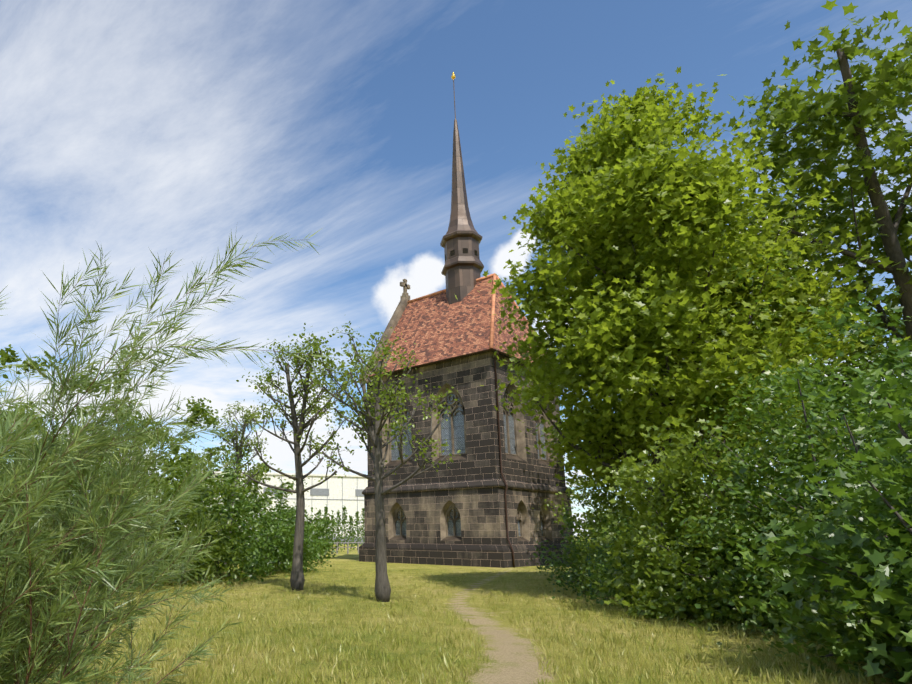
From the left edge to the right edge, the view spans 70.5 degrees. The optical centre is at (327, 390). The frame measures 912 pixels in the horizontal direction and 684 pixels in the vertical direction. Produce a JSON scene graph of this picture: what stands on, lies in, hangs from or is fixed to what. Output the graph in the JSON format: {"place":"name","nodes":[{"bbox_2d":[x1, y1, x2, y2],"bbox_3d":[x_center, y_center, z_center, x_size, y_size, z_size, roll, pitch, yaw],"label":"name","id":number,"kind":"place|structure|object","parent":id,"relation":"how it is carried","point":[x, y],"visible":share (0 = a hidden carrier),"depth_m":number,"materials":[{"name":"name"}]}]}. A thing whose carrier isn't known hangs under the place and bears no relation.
{"place":"outdoors","nodes":[
{"label":"outdoors","id":0,"kind":"place"},
{"bbox_2d":[0,0,911,535],"label":"sky","id":1,"kind":"structure","parent":0,"point":[133,128],"materials":[{"name":"blue"}]},
{"bbox_2d":[15,536,911,683],"bbox_3d":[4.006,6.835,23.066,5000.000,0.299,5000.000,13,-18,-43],"label":"ground","id":2,"kind":"structure","parent":0,"point":[512,652],"depth_m":10.04,"materials":[{"name":"green plant"}]},
{"bbox_2d":[0,344,52,567],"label":"hedge bush","id":3,"kind":"object","parent":2,"relation":"on","point":[8,358],"visible":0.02,"depth_m":22.84,"materials":[{"name":"green plant"}]},
{"bbox_2d":[0,357,114,560],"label":"hedge bush","id":4,"kind":"object","parent":2,"relation":"on","point":[80,388],"visible":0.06,"depth_m":26.57,"materials":[{"name":"green plant"}]},
{"bbox_2d":[0,351,127,592],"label":"hedge bush","id":5,"kind":"object","parent":2,"relation":"on","point":[43,364],"visible":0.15,"depth_m":15.84,"materials":[{"name":"green plant"}]},
{"bbox_2d":[5,392,204,592],"bbox_3d":[-7.054,3.311,18.439,7.056,6.330,6.706,13,-18,-43],"label":"hedge bush","id":6,"kind":"object","parent":2,"relation":"on","point":[174,486],"depth_m":18.36,"materials":[{"name":"green plant"}]},
{"bbox_2d":[73,343,196,558],"bbox_3d":[-11.034,3.602,32.653,7.888,11.349,9.112,13,-18,-43],"label":"hedge bush","id":7,"kind":"object","parent":2,"relation":"on","point":[178,457],"visible":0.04,"depth_m":32.02,"materials":[{"name":"green plant"}]},
{"bbox_2d":[0,227,332,683],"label":"willow bush","id":8,"kind":"object","parent":2,"relation":"on","point":[111,550],"depth_m":3.41,"materials":[{"name":"green plant"}]},
{"bbox_2d":[100,428,273,586],"bbox_3d":[-4.892,3.848,20.846,6.027,5.865,5.975,64,-65,-76],"label":"hedge bush","id":9,"kind":"object","parent":2,"relation":"on","point":[225,550],"depth_m":20.69,"materials":[{"name":"green plant"}]},
{"bbox_2d":[146,396,246,557],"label":"hedge bush","id":10,"kind":"object","parent":2,"relation":"on","point":[196,409],"visible":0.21,"depth_m":36.70,"materials":[{"name":"green plant"}]},
{"bbox_2d":[199,399,268,567],"bbox_3d":[-4.324,4.272,29.653,3.670,8.188,3.514,13,-18,-43],"label":"pollard tree","id":11,"kind":"object","parent":2,"relation":"on","point":[232,434],"depth_m":29.92,"materials":[{"name":"green plant"}]},
{"bbox_2d":[170,451,316,581],"bbox_3d":[-3.638,4.901,23.559,5.780,5.166,5.732,13,-18,-43],"label":"hedge bush","id":12,"kind":"object","parent":2,"relation":"on","point":[235,507],"depth_m":22.87,"materials":[{"name":"green plant"}]},
{"bbox_2d":[196,445,313,557],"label":"hedge bush","id":13,"kind":"object","parent":2,"relation":"on","point":[255,490],"visible":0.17,"depth_m":38.63,"materials":[{"name":"green plant"}]},
{"bbox_2d":[181,471,367,536],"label":"background building","id":14,"kind":"structure","parent":2,"relation":"on","point":[351,483],"depth_m":97.47,"materials":[{"name":"white paint"}]},
{"bbox_2d":[216,475,364,543],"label":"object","id":15,"kind":"structure","parent":14,"relation":"attached to","point":[320,492],"depth_m":97.24,"materials":[{"name":"grey metal"}]},
{"bbox_2d":[222,475,331,575],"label":"hedge bush","id":16,"kind":"object","parent":2,"relation":"on","point":[286,545],"depth_m":25.64,"materials":[{"name":"green plant"}]},
{"bbox_2d":[229,323,358,590],"bbox_3d":[-0.880,1.973,18.399,4.309,7.660,3.702,13,-18,-43],"label":"pollard tree","id":17,"kind":"object","parent":2,"relation":"on","point":[297,580],"depth_m":18.45,"materials":[{"name":"green plant"}]},
{"bbox_2d":[253,499,345,563],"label":"hedge bush","id":18,"kind":"object","parent":2,"relation":"on","point":[326,541],"depth_m":34.33,"materials":[{"name":"green plant"}]},
{"bbox_2d":[305,514,337,558],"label":"hedge bush","id":19,"kind":"object","parent":2,"relation":"on","point":[326,534],"visible":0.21,"depth_m":42.17,"materials":[{"name":"green plant"}]},
{"bbox_2d":[317,504,364,551],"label":"columnar tree row","id":20,"kind":"object","parent":2,"relation":"on","point":[352,533],"depth_m":62.87,"materials":[{"name":"green plant"}]},
{"bbox_2d":[326,542,364,553],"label":"rail fence","id":21,"kind":"object","parent":2,"relation":"on","point":[347,547],"visible":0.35,"depth_m":50.24,"materials":[{"name":"grey wood"}]},
{"bbox_2d":[295,321,460,601],"bbox_3d":[1.181,1.539,15.025,3.898,7.017,3.665,13,-18,-43],"label":"pollard tree","id":22,"kind":"object","parent":2,"relation":"on","point":[345,383],"depth_m":15.05,"materials":[{"name":"green plant"}]},
{"bbox_2d":[30,566,885,683],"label":"lawn grass tufts","id":23,"kind":"object","parent":2,"relation":"on","point":[560,674],"visible":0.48,"depth_m":8.10,"materials":[{"name":"green plant"}]},
{"bbox_2d":[359,357,578,567],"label":"chapel walls","id":24,"kind":"structure","parent":2,"relation":"on","point":[484,542],"depth_m":32.71,"materials":[{"name":"grey stone"}]},
{"bbox_2d":[359,279,409,383],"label":"chapel gable coping","id":25,"kind":"object","parent":24,"relation":"on","point":[398,311],"visible":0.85,"depth_m":40.69,"materials":[{"name":"grey stone"}]},
{"bbox_2d":[369,348,534,567],"bbox_3d":[8.254,4.408,36.316,8.330,10.700,8.677,13,-18,-43],"label":"gutter and downspout","id":26,"kind":"object","parent":24,"relation":"attached to","point":[501,472],"visible":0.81,"depth_m":31.77,"materials":[{"name":"brown metal"}]},
{"bbox_2d":[386,350,531,374],"bbox_3d":[8.259,-0.752,37.638,8.170,0.090,8.460,13,-18,-43],"label":"chapel eaves board","id":27,"kind":"object","parent":24,"relation":"attached to","point":[458,358],"visible":0.16,"depth_m":33.54,"materials":[{"name":"brown wood"}]},
{"bbox_2d":[371,277,552,375],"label":"roof","id":28,"kind":"structure","parent":24,"relation":"on","point":[437,327],"depth_m":36.26,"materials":[{"name":"tile"}]},
{"bbox_2d":[440,79,483,304],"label":"spire","id":29,"kind":"structure","parent":28,"relation":"on","point":[461,271],"depth_m":38.65,"materials":[{"name":"brown metal"}]},
{"bbox_2d":[445,248,477,260],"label":"turret openings","id":30,"kind":"object","parent":29,"relation":"attached to","point":[465,250],"visible":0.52,"depth_m":38.50,"materials":[{"name":"black"}]},
{"bbox_2d":[408,273,534,348],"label":"roof ridge caps","id":31,"kind":"object","parent":28,"relation":"on","point":[493,275],"visible":0.52,"depth_m":36.83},
{"bbox_2d":[362,352,571,494],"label":"chapel mouldings","id":32,"kind":"object","parent":24,"relation":"attached to","point":[485,483],"visible":0.42,"depth_m":33.23,"materials":[{"name":"grey stone"}]},
{"bbox_2d":[382,383,556,540],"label":"window surrounds","id":33,"kind":"object","parent":24,"relation":"in","point":[521,512],"visible":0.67,"depth_m":33.83,"materials":[{"name":"beige stone"}]},
{"bbox_2d":[391,392,545,536],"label":"window panes","id":34,"kind":"structure","parent":33,"relation":"in","point":[458,428],"depth_m":33.80,"materials":[{"name":"grey glass"}]},
{"bbox_2d":[563,511,606,599],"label":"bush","id":35,"kind":"object","parent":2,"relation":"on","point":[584,532],"visible":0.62,"depth_m":15.09,"materials":[{"name":"green plant"}]},
{"bbox_2d":[526,475,661,579],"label":"undergrowth bush","id":36,"kind":"object","parent":2,"relation":"on","point":[571,525],"depth_m":21.58,"materials":[{"name":"green plant"}]},
{"bbox_2d":[544,512,649,597],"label":"undergrowth bush","id":37,"kind":"object","parent":2,"relation":"on","point":[571,579],"depth_m":16.44,"materials":[{"name":"green plant"}]},
{"bbox_2d":[544,454,664,544],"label":"undergrowth bush","id":38,"kind":"object","parent":2,"relation":"on","point":[577,496],"depth_m":26.96,"materials":[{"name":"green plant"}]},
{"bbox_2d":[549,497,683,608],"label":"undergrowth bush","id":39,"kind":"object","parent":2,"relation":"on","point":[602,577],"visible":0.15,"depth_m":13.88,"materials":[{"name":"green plant"}]},
{"bbox_2d":[549,438,685,578],"bbox_3d":[8.956,3.572,18.078,4.519,5.504,4.403,13,-18,-43],"label":"undergrowth bush","id":40,"kind":"object","parent":2,"relation":"on","point":[597,498],"depth_m":17.90,"materials":[{"name":"green plant"}]},
{"bbox_2d":[455,67,910,511],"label":"maple tree","id":41,"kind":"object","parent":2,"relation":"on","point":[611,192],"depth_m":15.80,"materials":[{"name":"green plant"}]},
{"bbox_2d":[581,408,793,626],"bbox_3d":[7.016,2.604,11.871,4.218,4.428,4.825,13,-18,-43],"label":"undergrowth bush","id":42,"kind":"object","parent":2,"relation":"on","point":[676,475],"depth_m":11.79,"materials":[{"name":"green plant"}]},
{"bbox_2d":[637,393,808,557],"bbox_3d":[9.732,2.624,14.040,4.683,5.284,5.567,13,-18,-43],"label":"undergrowth bush","id":43,"kind":"object","parent":2,"relation":"on","point":[729,441],"depth_m":14.28,"materials":[{"name":"green plant"}]},
{"bbox_2d":[585,536,863,611],"bbox_3d":[6.849,3.277,10.840,0.345,1.490,8.790,2,-13,-6],"label":"green fence","id":44,"kind":"object","parent":2,"relation":"on","point":[621,561],"visible":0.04,"depth_m":14.69,"materials":[{"name":"metal"}]},
{"bbox_2d":[615,395,909,632],"bbox_3d":[7.324,2.370,10.397,4.573,4.446,5.015,13,-18,-43],"label":"undergrowth bush","id":45,"kind":"object","parent":2,"relation":"on","point":[676,565],"depth_m":10.34,"materials":[{"name":"green plant"}]},
{"bbox_2d":[633,347,911,634],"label":"undergrowth bush","id":46,"kind":"object","parent":2,"relation":"on","point":[781,479],"depth_m":9.60,"materials":[{"name":"green plant"}]},
{"bbox_2d":[699,231,911,505],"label":"undergrowth bush","id":47,"kind":"object","parent":2,"relation":"on","point":[737,417],"depth_m":13.02,"materials":[{"name":"green plant"}]},
{"bbox_2d":[708,433,911,683],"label":"undergrowth bush","id":48,"kind":"object","parent":2,"relation":"on","point":[851,635],"depth_m":6.72,"materials":[{"name":"green plant"}]},
{"bbox_2d":[712,352,911,642],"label":"undergrowth bush","id":49,"kind":"object","parent":2,"relation":"on","point":[790,498],"depth_m":8.59,"materials":[{"name":"green plant"}]},
{"bbox_2d":[735,347,911,683],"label":"undergrowth bush","id":50,"kind":"object","parent":2,"relation":"on","point":[898,597],"depth_m":6.30,"materials":[{"name":"green plant"}]},
{"bbox_2d":[742,459,911,657],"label":"undergrowth bush","id":51,"kind":"object","parent":2,"relation":"on","point":[756,623],"depth_m":8.23,"materials":[{"name":"green plant"}]},
{"bbox_2d":[754,274,911,529],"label":"undergrowth bush","id":52,"kind":"object","parent":2,"relation":"on","point":[899,367],"depth_m":11.40,"materials":[{"name":"green plant"}]},
{"bbox_2d":[519,362,744,498],"bbox_3d":[15.305,1.998,31.619,10.049,13.669,9.672,13,-18,-43],"label":"tree","id":53,"kind":"object","parent":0,"point":[587,478],"depth_m":31.93,"materials":[{"name":"green plant"}]},
{"bbox_2d":[674,299,822,487],"bbox_3d":[22.269,1.578,33.761,10.818,15.511,10.196,13,-18,-43],"label":"tree","id":54,"kind":"object","parent":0,"point":[713,466],"depth_m":32.55,"materials":[{"name":"green plant"}]},
{"bbox_2d":[711,0,911,440],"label":"tree","id":55,"kind":"object","parent":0,"point":[876,99],"depth_m":17.04,"materials":[{"name":"green plant"}]}
]}

